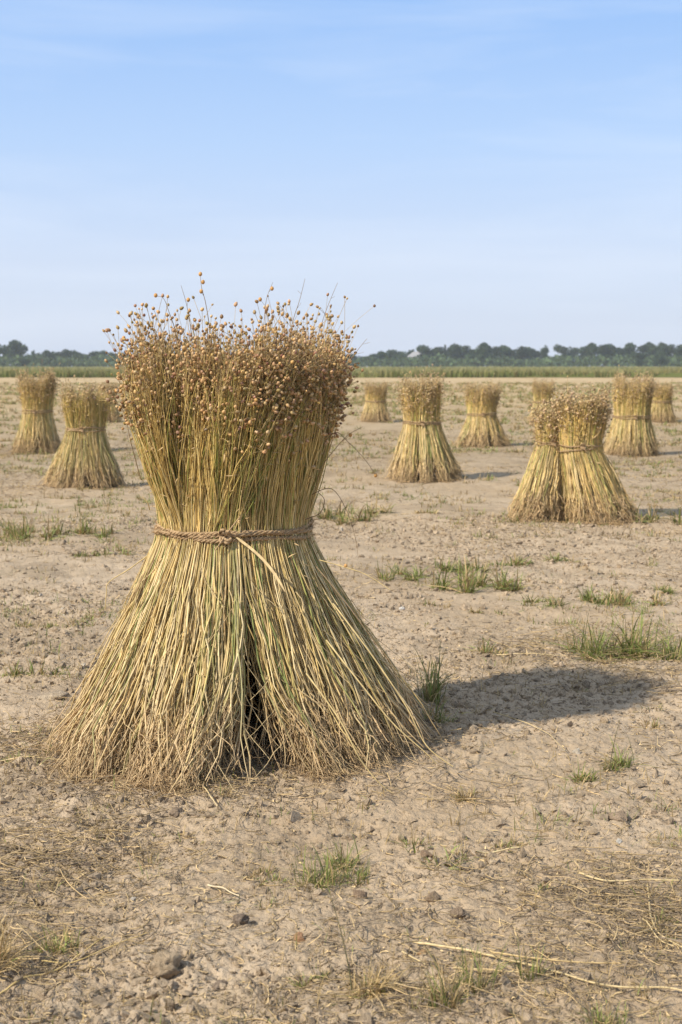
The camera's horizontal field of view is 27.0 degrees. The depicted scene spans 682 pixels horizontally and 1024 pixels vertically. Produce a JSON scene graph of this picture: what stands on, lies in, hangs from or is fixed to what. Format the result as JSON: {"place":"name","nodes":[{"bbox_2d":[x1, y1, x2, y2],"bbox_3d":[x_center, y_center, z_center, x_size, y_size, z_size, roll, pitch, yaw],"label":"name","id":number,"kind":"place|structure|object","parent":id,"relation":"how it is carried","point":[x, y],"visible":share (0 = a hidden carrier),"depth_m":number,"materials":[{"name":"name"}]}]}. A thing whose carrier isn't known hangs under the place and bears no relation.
{"place":"outdoors","nodes":[
{"label":"outdoors","id":0,"kind":"place"},
{"bbox_2d":[0,377,681,1023],"bbox_3d":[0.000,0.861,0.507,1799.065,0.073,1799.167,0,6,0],"label":"ground","id":1,"kind":"structure","parent":0,"point":[396,811],"depth_m":3.06,"materials":[{"name":"soil"}]},
{"bbox_2d":[1,340,28,357],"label":"tree","id":2,"kind":"object","parent":1,"relation":"on","point":[14,347],"visible":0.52,"depth_m":501.38,"materials":[{"name":"green plant"}]},
{"bbox_2d":[0,518,39,535],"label":"grass tuft","id":3,"kind":"object","parent":1,"relation":"on","point":[7,528],"visible":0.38,"depth_m":7.77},
{"bbox_2d":[17,359,31,366],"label":"tree","id":4,"kind":"object","parent":1,"relation":"on","point":[22,362],"visible":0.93,"depth_m":441.04,"materials":[{"name":"green plant"}]},
{"bbox_2d":[0,653,68,677],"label":"grass tuft","id":5,"kind":"object","parent":1,"relation":"on","point":[17,672],"visible":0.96,"depth_m":4.16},
{"bbox_2d":[9,359,60,453],"bbox_3d":[-3.214,-1.110,14.950,0.585,0.984,0.604,0,6,0],"label":"flax sheaf","id":6,"kind":"object","parent":1,"relation":"on","point":[37,430],"visible":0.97,"depth_m":14.84,"materials":[{"name":"plant"}]},
{"bbox_2d":[0,516,74,541],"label":"grass tuft","id":7,"kind":"object","parent":1,"relation":"on","point":[20,534],"visible":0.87,"depth_m":7.53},
{"bbox_2d":[0,910,75,982],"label":"grass tuft","id":8,"kind":"object","parent":1,"relation":"on","point":[5,950],"visible":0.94,"depth_m":2.17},
{"bbox_2d":[34,350,55,363],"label":"tree","id":9,"kind":"object","parent":1,"relation":"on","point":[46,353],"visible":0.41,"depth_m":476.00,"materials":[{"name":"green plant"}]},
{"bbox_2d":[35,690,68,700],"bbox_3d":[-0.786,0.502,3.860,0.086,0.028,0.086,0,6,-1],"label":"soil clod","id":10,"kind":"object","parent":1,"relation":"on","point":[57,694],"visible":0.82,"depth_m":3.85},
{"bbox_2d":[0,936,104,994],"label":"straw stalk","id":11,"kind":"object","parent":1,"relation":"on","point":[8,987],"visible":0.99,"depth_m":2.16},
{"bbox_2d":[22,920,97,957],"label":"grass tuft","id":12,"kind":"object","parent":1,"relation":"on","point":[56,948],"visible":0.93,"depth_m":2.25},
{"bbox_2d":[51,349,74,357],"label":"tree","id":13,"kind":"object","parent":1,"relation":"on","point":[66,352],"visible":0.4,"depth_m":510.80,"materials":[{"name":"green plant"}]},
{"bbox_2d":[71,351,89,357],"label":"tree","id":14,"kind":"object","parent":1,"relation":"on","point":[75,354],"visible":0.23,"depth_m":500.05,"materials":[{"name":"green plant"}]},
{"bbox_2d":[70,614,94,622],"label":"grass tuft","id":15,"kind":"object","parent":1,"relation":"on","point":[82,617],"visible":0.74,"depth_m":5.05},
{"bbox_2d":[40,515,125,537],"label":"grass tuft","id":16,"kind":"object","parent":1,"relation":"on","point":[83,530],"visible":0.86,"depth_m":7.69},
{"bbox_2d":[39,375,126,488],"bbox_3d":[-1.950,-0.606,10.726,0.726,0.854,0.686,0,6,0],"label":"flax sheaf","id":17,"kind":"object","parent":1,"relation":"on","point":[83,453],"visible":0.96,"depth_m":10.60,"materials":[{"name":"plant"}]},
{"bbox_2d":[73,550,100,556],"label":"grass tuft","id":18,"kind":"object","parent":1,"relation":"on","point":[82,554],"visible":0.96,"depth_m":6.72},
{"bbox_2d":[38,933,146,963],"bbox_3d":[-0.382,0.686,2.222,0.179,0.013,0.033,-3,7,-29],"label":"straw stalk","id":19,"kind":"object","parent":1,"relation":"on","point":[91,954],"visible":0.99,"depth_m":2.20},
{"bbox_2d":[88,350,107,365],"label":"tree","id":20,"kind":"object","parent":1,"relation":"on","point":[92,354],"visible":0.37,"depth_m":486.45,"materials":[{"name":"green plant"}]},
{"bbox_2d":[92,996,106,1007],"bbox_3d":[-0.350,0.712,2.059,0.018,0.015,0.026,-4,7,-36],"label":"soil clod","id":21,"kind":"object","parent":1,"relation":"on","point":[100,1000],"visible":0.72,"depth_m":2.06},
{"bbox_2d":[97,380,122,422],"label":"flax sheaf","id":22,"kind":"object","parent":1,"relation":"on","point":[114,412],"visible":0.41,"depth_m":23.10,"materials":[{"name":"plant"}]},
{"bbox_2d":[93,540,135,555],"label":"grass tuft","id":23,"kind":"object","parent":1,"relation":"on","point":[119,550],"visible":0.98,"depth_m":6.78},
{"bbox_2d":[148,949,181,979],"bbox_3d":[-0.266,0.690,2.158,0.046,0.043,0.049,3,7,27],"label":"soil clod","id":24,"kind":"object","parent":1,"relation":"on","point":[164,964],"visible":0.95,"depth_m":2.15,"materials":[{"name":"soil"}]},
{"bbox_2d":[169,807,184,817],"bbox_3d":[-0.334,0.605,2.870,0.030,0.018,0.030,3,7,27],"label":"soil clod","id":25,"kind":"object","parent":1,"relation":"on","point":[175,812],"visible":1,"depth_m":2.86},
{"bbox_2d":[212,980,226,989],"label":"soil clod","id":26,"kind":"object","parent":1,"relation":"on","point":[216,985],"visible":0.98,"depth_m":2.11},
{"bbox_2d":[207,884,238,895],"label":"straw stalk","id":27,"kind":"object","parent":1,"relation":"on","point":[222,888],"visible":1,"depth_m":2.48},
{"bbox_2d":[233,913,249,924],"bbox_3d":[-0.163,0.671,2.336,0.025,0.028,0.021,-3,7,-29],"label":"soil clod","id":28,"kind":"object","parent":1,"relation":"on","point":[240,918],"visible":0.88,"depth_m":2.33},
{"bbox_2d":[31,272,452,805],"bbox_3d":[-0.239,0.011,3.342,1.028,1.125,1.039,0,6,0],"label":"flax sheaf","id":29,"kind":"object","parent":1,"relation":"on","point":[236,604],"visible":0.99,"depth_m":3.17,"materials":[{"name":"plant"}]},
{"bbox_2d":[242,869,266,887],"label":"grass tuft","id":30,"kind":"object","parent":1,"relation":"on","point":[261,881],"visible":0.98,"depth_m":2.53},
{"bbox_2d":[252,860,292,883],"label":"grass tuft","id":31,"kind":"object","parent":1,"relation":"on","point":[273,875],"visible":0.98,"depth_m":2.54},
{"bbox_2d":[293,932,304,941],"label":"soil clod","id":32,"kind":"object","parent":1,"relation":"on","point":[299,936],"visible":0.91,"depth_m":2.27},
{"bbox_2d":[285,963,329,990],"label":"grass tuft","id":33,"kind":"object","parent":1,"relation":"on","point":[299,984],"visible":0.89,"depth_m":2.11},
{"bbox_2d":[276,834,373,891],"bbox_3d":[-0.003,0.626,2.549,0.166,0.087,0.236,3,7,26],"label":"grass tuft","id":34,"kind":"object","parent":1,"relation":"on","point":[346,860],"visible":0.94,"depth_m":2.55,"materials":[{"name":"plant"}]},
{"bbox_2d":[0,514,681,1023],"bbox_3d":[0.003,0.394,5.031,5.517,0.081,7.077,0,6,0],"label":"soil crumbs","id":35,"kind":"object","parent":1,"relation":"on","point":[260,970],"visible":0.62,"depth_m":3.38,"materials":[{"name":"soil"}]},
{"bbox_2d":[0,429,681,1023],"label":"chaff","id":36,"kind":"object","parent":1,"relation":"on","point":[668,445],"visible":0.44,"depth_m":2.54,"materials":[{"name":"plant"}]},
{"bbox_2d":[0,353,681,366],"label":"undergrowth","id":37,"kind":"object","parent":1,"relation":"on","point":[415,361],"visible":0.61,"depth_m":458.86,"materials":[{"name":"green plant"}]},
{"bbox_2d":[0,445,681,1023],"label":"straw litter","id":38,"kind":"object","parent":1,"relation":"on","point":[614,885],"visible":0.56,"depth_m":2.48,"materials":[{"name":"plant"}]},
{"bbox_2d":[0,381,681,1023],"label":"weeds","id":39,"kind":"object","parent":1,"relation":"on","point":[330,463],"visible":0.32,"depth_m":9.25,"materials":[{"name":"green plant"}]},
{"bbox_2d":[0,366,681,377],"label":"green crop","id":40,"kind":"object","parent":1,"relation":"on","point":[379,372],"visible":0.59,"depth_m":105.77,"materials":[{"name":"green plant"}]},
{"bbox_2d":[312,497,378,525],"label":"grass tuft","id":41,"kind":"object","parent":1,"relation":"on","point":[327,516],"visible":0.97,"depth_m":8.40,"materials":[{"name":"plant"}]},
{"bbox_2d":[353,890,367,898],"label":"soil clod","id":42,"kind":"object","parent":1,"relation":"on","point":[360,893],"visible":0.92,"depth_m":2.44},
{"bbox_2d":[348,494,395,516],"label":"grass tuft","id":43,"kind":"object","parent":1,"relation":"on","point":[381,510],"visible":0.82,"depth_m":8.74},
{"bbox_2d":[358,376,391,421],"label":"flax sheaf","id":44,"kind":"object","parent":1,"relation":"on","point":[375,408],"visible":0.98,"depth_m":23.06,"materials":[{"name":"plant"}]},
{"bbox_2d":[327,886,426,1006],"bbox_3d":[0.054,0.624,2.071,0.150,0.172,0.124,-3,6,-23],"label":"grass tuft","id":45,"kind":"object","parent":1,"relation":"on","point":[377,991],"visible":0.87,"depth_m":2.06,"materials":[{"name":"plant"}]},
{"bbox_2d":[376,351,400,366],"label":"tree","id":46,"kind":"object","parent":1,"relation":"on","point":[381,354],"visible":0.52,"depth_m":473.75,"materials":[{"name":"green plant"}]},
{"bbox_2d":[386,349,413,358],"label":"tree","id":47,"kind":"object","parent":1,"relation":"on","point":[402,354],"visible":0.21,"depth_m":503.44,"materials":[{"name":"green plant"}]},
{"bbox_2d":[371,557,441,581],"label":"grass tuft","id":48,"kind":"object","parent":1,"relation":"on","point":[400,573],"visible":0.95,"depth_m":6.05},
{"bbox_2d":[407,352,428,366],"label":"farmhouse","id":49,"kind":"object","parent":1,"relation":"on","point":[413,354],"visible":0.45,"depth_m":487.96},
{"bbox_2d":[379,364,469,482],"bbox_3d":[0.671,-0.721,11.433,0.730,0.934,0.721,0,6,0],"label":"flax sheaf","id":50,"kind":"object","parent":1,"relation":"on","point":[423,449],"visible":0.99,"depth_m":11.28,"materials":[{"name":"plant"}]},
{"bbox_2d":[413,508,438,513],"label":"grass tuft","id":51,"kind":"object","parent":1,"relation":"on","point":[426,510],"visible":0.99,"depth_m":8.74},
{"bbox_2d":[420,849,432,858],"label":"soil clod","id":52,"kind":"object","parent":1,"relation":"on","point":[424,853],"visible":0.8,"depth_m":2.64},
{"bbox_2d":[415,345,447,366],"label":"tree","id":53,"kind":"object","parent":1,"relation":"on","point":[423,349],"visible":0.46,"depth_m":480.12,"materials":[{"name":"green plant"}]},
{"bbox_2d":[402,641,461,704],"bbox_3d":[0.235,0.427,3.830,0.186,0.189,0.229,0,6,0],"label":"grass tuft","id":54,"kind":"object","parent":1,"relation":"on","point":[431,691],"visible":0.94,"depth_m":3.84,"materials":[{"name":"plant"}]},
{"bbox_2d":[424,891,440,901],"bbox_3d":[0.157,0.660,2.432,0.026,0.022,0.027,2,6,20],"label":"soil clod","id":55,"kind":"object","parent":1,"relation":"on","point":[431,895],"visible":0.98,"depth_m":2.42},
{"bbox_2d":[420,599,450,608],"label":"grass tuft","id":56,"kind":"object","parent":1,"relation":"on","point":[425,603],"visible":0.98,"depth_m":5.44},
{"bbox_2d":[392,824,482,870],"bbox_3d":[0.191,0.623,2.645,0.158,0.054,0.210,-2,6,-20],"label":"grass tuft","id":57,"kind":"object","parent":1,"relation":"on","point":[415,843],"visible":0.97,"depth_m":2.65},
{"bbox_2d":[415,693,471,723],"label":"grass tuft","id":58,"kind":"object","parent":1,"relation":"on","point":[440,716],"visible":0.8,"depth_m":3.58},
{"bbox_2d":[434,561,473,572],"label":"grass tuft","id":59,"kind":"object","parent":1,"relation":"on","point":[455,568],"visible":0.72,"depth_m":6.32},
{"bbox_2d":[450,906,465,918],"bbox_3d":[0.196,0.670,2.373,0.027,0.024,0.024,4,7,35],"label":"soil clod","id":60,"kind":"object","parent":1,"relation":"on","point":[458,911],"visible":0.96,"depth_m":2.37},
{"bbox_2d":[432,555,491,575],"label":"grass tuft","id":61,"kind":"object","parent":1,"relation":"on","point":[470,566],"visible":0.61,"depth_m":6.35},
{"bbox_2d":[447,343,477,365],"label":"tree","id":62,"kind":"object","parent":1,"relation":"on","point":[456,351],"visible":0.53,"depth_m":489.10,"materials":[{"name":"green plant"}]},
{"bbox_2d":[395,935,530,1011],"bbox_3d":[0.189,0.663,2.055,0.226,0.094,0.132,-4,7,-31],"label":"grass tuft","id":63,"kind":"object","parent":1,"relation":"on","point":[442,996],"visible":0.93,"depth_m":2.05,"materials":[{"name":"plant"}]},
{"bbox_2d":[446,785,487,803],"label":"grass tuft","id":64,"kind":"object","parent":1,"relation":"on","point":[456,797],"visible":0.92,"depth_m":2.98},
{"bbox_2d":[415,556,534,593],"bbox_3d":[0.528,0.240,5.859,0.507,0.169,0.501,-3,7,-25],"label":"grass tuft","id":65,"kind":"object","parent":1,"relation":"on","point":[467,580],"visible":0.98,"depth_m":5.79,"materials":[{"name":"plant"}]},
{"bbox_2d":[453,373,513,447],"bbox_3d":[1.589,-1.134,15.801,0.684,0.813,0.681,4,7,35],"label":"flax sheaf","id":66,"kind":"object","parent":1,"relation":"on","point":[482,407],"visible":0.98,"depth_m":15.70,"materials":[{"name":"plant"}]},
{"bbox_2d":[465,342,501,365],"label":"tree","id":67,"kind":"object","parent":1,"relation":"on","point":[483,350],"visible":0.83,"depth_m":468.11,"materials":[{"name":"green plant"}]},
{"bbox_2d":[464,638,510,655],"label":"grass tuft","id":68,"kind":"object","parent":1,"relation":"on","point":[484,649],"visible":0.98,"depth_m":4.53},
{"bbox_2d":[475,847,518,853],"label":"straw stalk","id":69,"kind":"object","parent":1,"relation":"on","point":[476,851],"visible":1,"depth_m":2.67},
{"bbox_2d":[453,967,552,974],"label":"straw stalk","id":70,"kind":"object","parent":1,"relation":"on","point":[495,971],"visible":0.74,"depth_m":2.14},
{"bbox_2d":[484,551,531,566],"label":"grass tuft","id":71,"kind":"object","parent":1,"relation":"on","point":[512,561],"visible":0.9,"depth_m":6.57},
{"bbox_2d":[490,831,525,852],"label":"grass tuft","id":72,"kind":"object","parent":1,"relation":"on","point":[509,843],"visible":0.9,"depth_m":2.72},
{"bbox_2d":[499,346,532,366],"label":"tree","id":73,"kind":"object","parent":1,"relation":"on","point":[522,352],"visible":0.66,"depth_m":477.18,"materials":[{"name":"green plant"}]},
{"bbox_2d":[493,711,564,749],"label":"straw stalk","id":74,"kind":"object","parent":1,"relation":"on","point":[530,724],"visible":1,"depth_m":3.63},
{"bbox_2d":[497,653,565,655],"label":"straw stalk","id":75,"kind":"object","parent":1,"relation":"on","point":[529,653],"visible":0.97,"depth_m":4.47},
{"bbox_2d":[509,938,555,981],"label":"grass tuft","id":76,"kind":"object","parent":1,"relation":"on","point":[529,973],"visible":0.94,"depth_m":2.11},
{"bbox_2d":[505,398,575,522],"bbox_3d":[1.154,-0.307,8.322,0.436,0.722,0.421,5,8,39],"label":"flax sheaf","id":77,"kind":"object","parent":1,"relation":"on","point":[537,495],"visible":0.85,"depth_m":8.25,"materials":[{"name":"plant"}]},
{"bbox_2d":[526,377,554,423],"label":"flax sheaf","id":78,"kind":"object","parent":1,"relation":"on","point":[541,392],"visible":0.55,"depth_m":22.54,"materials":[{"name":"plant"}]},
{"bbox_2d":[532,347,549,360],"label":"tree","id":79,"kind":"object","parent":1,"relation":"on","point":[536,353],"visible":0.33,"depth_m":505.44,"materials":[{"name":"green plant"}]},
{"bbox_2d":[541,345,547,364],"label":"tree","id":80,"kind":"object","parent":1,"relation":"on","point":[544,354],"visible":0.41,"depth_m":485.82,"materials":[{"name":"green plant"}]},
{"bbox_2d":[518,593,571,607],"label":"grass tuft","id":81,"kind":"object","parent":1,"relation":"on","point":[539,600],"visible":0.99,"depth_m":5.41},
{"bbox_2d":[413,940,681,990],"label":"straw stalk","id":82,"kind":"object","parent":1,"relation":"on","point":[494,956],"visible":0.91,"depth_m":2.14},
{"bbox_2d":[490,950,622,963],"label":"straw stalk","id":83,"kind":"object","parent":1,"relation":"on","point":[554,959],"visible":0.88,"depth_m":2.17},
{"bbox_2d":[543,552,584,562],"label":"grass tuft","id":84,"kind":"object","parent":1,"relation":"on","point":[558,559],"visible":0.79,"depth_m":6.68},
{"bbox_2d":[553,344,578,358],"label":"tree","id":85,"kind":"object","parent":1,"relation":"on","point":[560,349],"visible":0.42,"depth_m":513.71,"materials":[{"name":"green plant"}]},
{"bbox_2d":[560,756,599,784],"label":"grass tuft","id":86,"kind":"object","parent":1,"relation":"on","point":[582,775],"visible":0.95,"depth_m":3.12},
{"bbox_2d":[576,342,597,356],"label":"tree","id":87,"kind":"object","parent":1,"relation":"on","point":[584,351],"visible":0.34,"depth_m":492.33,"materials":[{"name":"green plant"}]},
{"bbox_2d":[549,376,649,525],"bbox_3d":[1.513,-0.368,8.260,0.596,0.848,0.537,3,6,24],"label":"flax sheaf","id":88,"kind":"object","parent":1,"relation":"on","point":[592,488],"visible":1,"depth_m":8.14,"materials":[{"name":"plant"}]},
{"bbox_2d":[598,933,607,942],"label":"soil clod","id":89,"kind":"object","parent":1,"relation":"on","point":[603,939],"visible":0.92,"depth_m":2.25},
{"bbox_2d":[589,343,617,366],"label":"tree","id":90,"kind":"object","parent":1,"relation":"on","point":[607,349],"visible":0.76,"depth_m":471.91,"materials":[{"name":"green plant"}]},
{"bbox_2d":[573,575,637,606],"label":"grass tuft","id":91,"kind":"object","parent":1,"relation":"on","point":[588,597],"visible":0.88,"depth_m":5.46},
{"bbox_2d":[581,1000,631,1023],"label":"grass tuft","id":92,"kind":"object","parent":1,"relation":"on","point":[601,1021],"visible":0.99,"depth_m":1.99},
{"bbox_2d":[544,600,681,661],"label":"grass tuft","id":93,"kind":"object","parent":1,"relation":"on","point":[622,645],"visible":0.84,"depth_m":4.52,"materials":[{"name":"plant"}]},
{"bbox_2d":[608,810,628,822],"bbox_3d":[0.562,0.614,2.872,0.046,0.020,0.041,5,8,40],"label":"soil clod","id":94,"kind":"object","parent":1,"relation":"on","point":[617,815],"visible":0.97,"depth_m":2.86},
{"bbox_2d":[588,720,653,773],"bbox_3d":[0.634,0.524,3.211,0.147,0.121,0.122,0,6,0],"label":"grass tuft","id":95,"kind":"object","parent":1,"relation":"on","point":[618,760],"visible":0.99,"depth_m":3.21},
{"bbox_2d":[578,872,681,881],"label":"straw stalk","id":96,"kind":"object","parent":1,"relation":"on","point":[584,874],"visible":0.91,"depth_m":2.52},
{"bbox_2d":[615,342,648,363],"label":"tree","id":97,"kind":"object","parent":1,"relation":"on","point":[629,348],"visible":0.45,"depth_m":478.73,"materials":[{"name":"green plant"}]},
{"bbox_2d":[603,365,663,456],"bbox_3d":[2.996,-1.045,14.632,0.688,0.936,0.691,0,6,0],"label":"flax sheaf","id":98,"kind":"object","parent":1,"relation":"on","point":[630,433],"visible":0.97,"depth_m":14.49,"materials":[{"name":"plant"}]},
{"bbox_2d":[630,351,646,366],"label":"tree","id":99,"kind":"object","parent":1,"relation":"on","point":[639,357],"visible":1,"depth_m":441.37,"materials":[{"name":"green plant"}]},
{"bbox_2d":[606,584,672,605],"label":"grass tuft","id":100,"kind":"object","parent":1,"relation":"on","point":[655,601],"visible":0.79,"depth_m":5.46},
{"bbox_2d":[631,717,666,729],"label":"grass tuft","id":101,"kind":"object","parent":1,"relation":"on","point":[653,724],"visible":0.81,"depth_m":3.60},
{"bbox_2d":[643,342,658,355],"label":"tree","id":102,"kind":"object","parent":1,"relation":"on","point":[653,349],"visible":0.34,"depth_m":507.96,"materials":[{"name":"green plant"}]},
{"bbox_2d":[629,622,681,661],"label":"grass tuft","id":103,"kind":"object","parent":1,"relation":"on","point":[671,650],"visible":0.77,"depth_m":4.46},
{"bbox_2d":[630,502,681,524],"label":"grass tuft","id":104,"kind":"object","parent":1,"relation":"on","point":[645,519],"visible":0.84,"depth_m":8.17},
{"bbox_2d":[642,916,673,946],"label":"straw stalk","id":105,"kind":"object","parent":1,"relation":"on","point":[643,919],"visible":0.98,"depth_m":2.27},
{"bbox_2d":[642,581,677,593],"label":"grass tuft","id":106,"kind":"object","parent":1,"relation":"on","point":[661,589],"visible":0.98,"depth_m":5.76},
{"bbox_2d":[653,351,669,366],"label":"tree","id":107,"kind":"object","parent":1,"relation":"on","point":[661,359],"visible":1,"depth_m":441.77,"materials":[{"name":"green plant"}]},
{"bbox_2d":[642,905,680,938],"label":"grass tuft","id":108,"kind":"object","parent":1,"relation":"on","point":[661,932],"visible":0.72,"depth_m":2.31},
{"bbox_2d":[651,377,677,422],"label":"flax sheaf","id":109,"kind":"object","parent":1,"relation":"on","point":[661,407],"visible":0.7,"depth_m":22.78,"materials":[{"name":"plant"}]},
{"bbox_2d":[647,883,681,947],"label":"straw stalk","id":110,"kind":"object","parent":1,"relation":"on","point":[653,922],"visible":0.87,"depth_m":2.32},
{"bbox_2d":[657,342,680,356],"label":"tree","id":111,"kind":"object","parent":1,"relation":"on","point":[667,348],"visible":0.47,"depth_m":487.54,"materials":[{"name":"green plant"}]},
{"bbox_2d":[675,344,681,361],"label":"tree","id":112,"kind":"object","parent":1,"relation":"on","point":[679,350],"visible":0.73,"depth_m":466.00,"materials":[{"name":"green plant"}]},
{"bbox_2d":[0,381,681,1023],"bbox_3d":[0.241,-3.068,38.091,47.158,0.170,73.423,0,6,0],"label":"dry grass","id":113,"kind":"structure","parent":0,"point":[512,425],"depth_m":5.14,"materials":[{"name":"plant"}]},
{"bbox_2d":[0,0,681,366],"label":"sky","id":114,"kind":"structure","parent":0,"point":[495,173],"materials":[{"name":"blue"}]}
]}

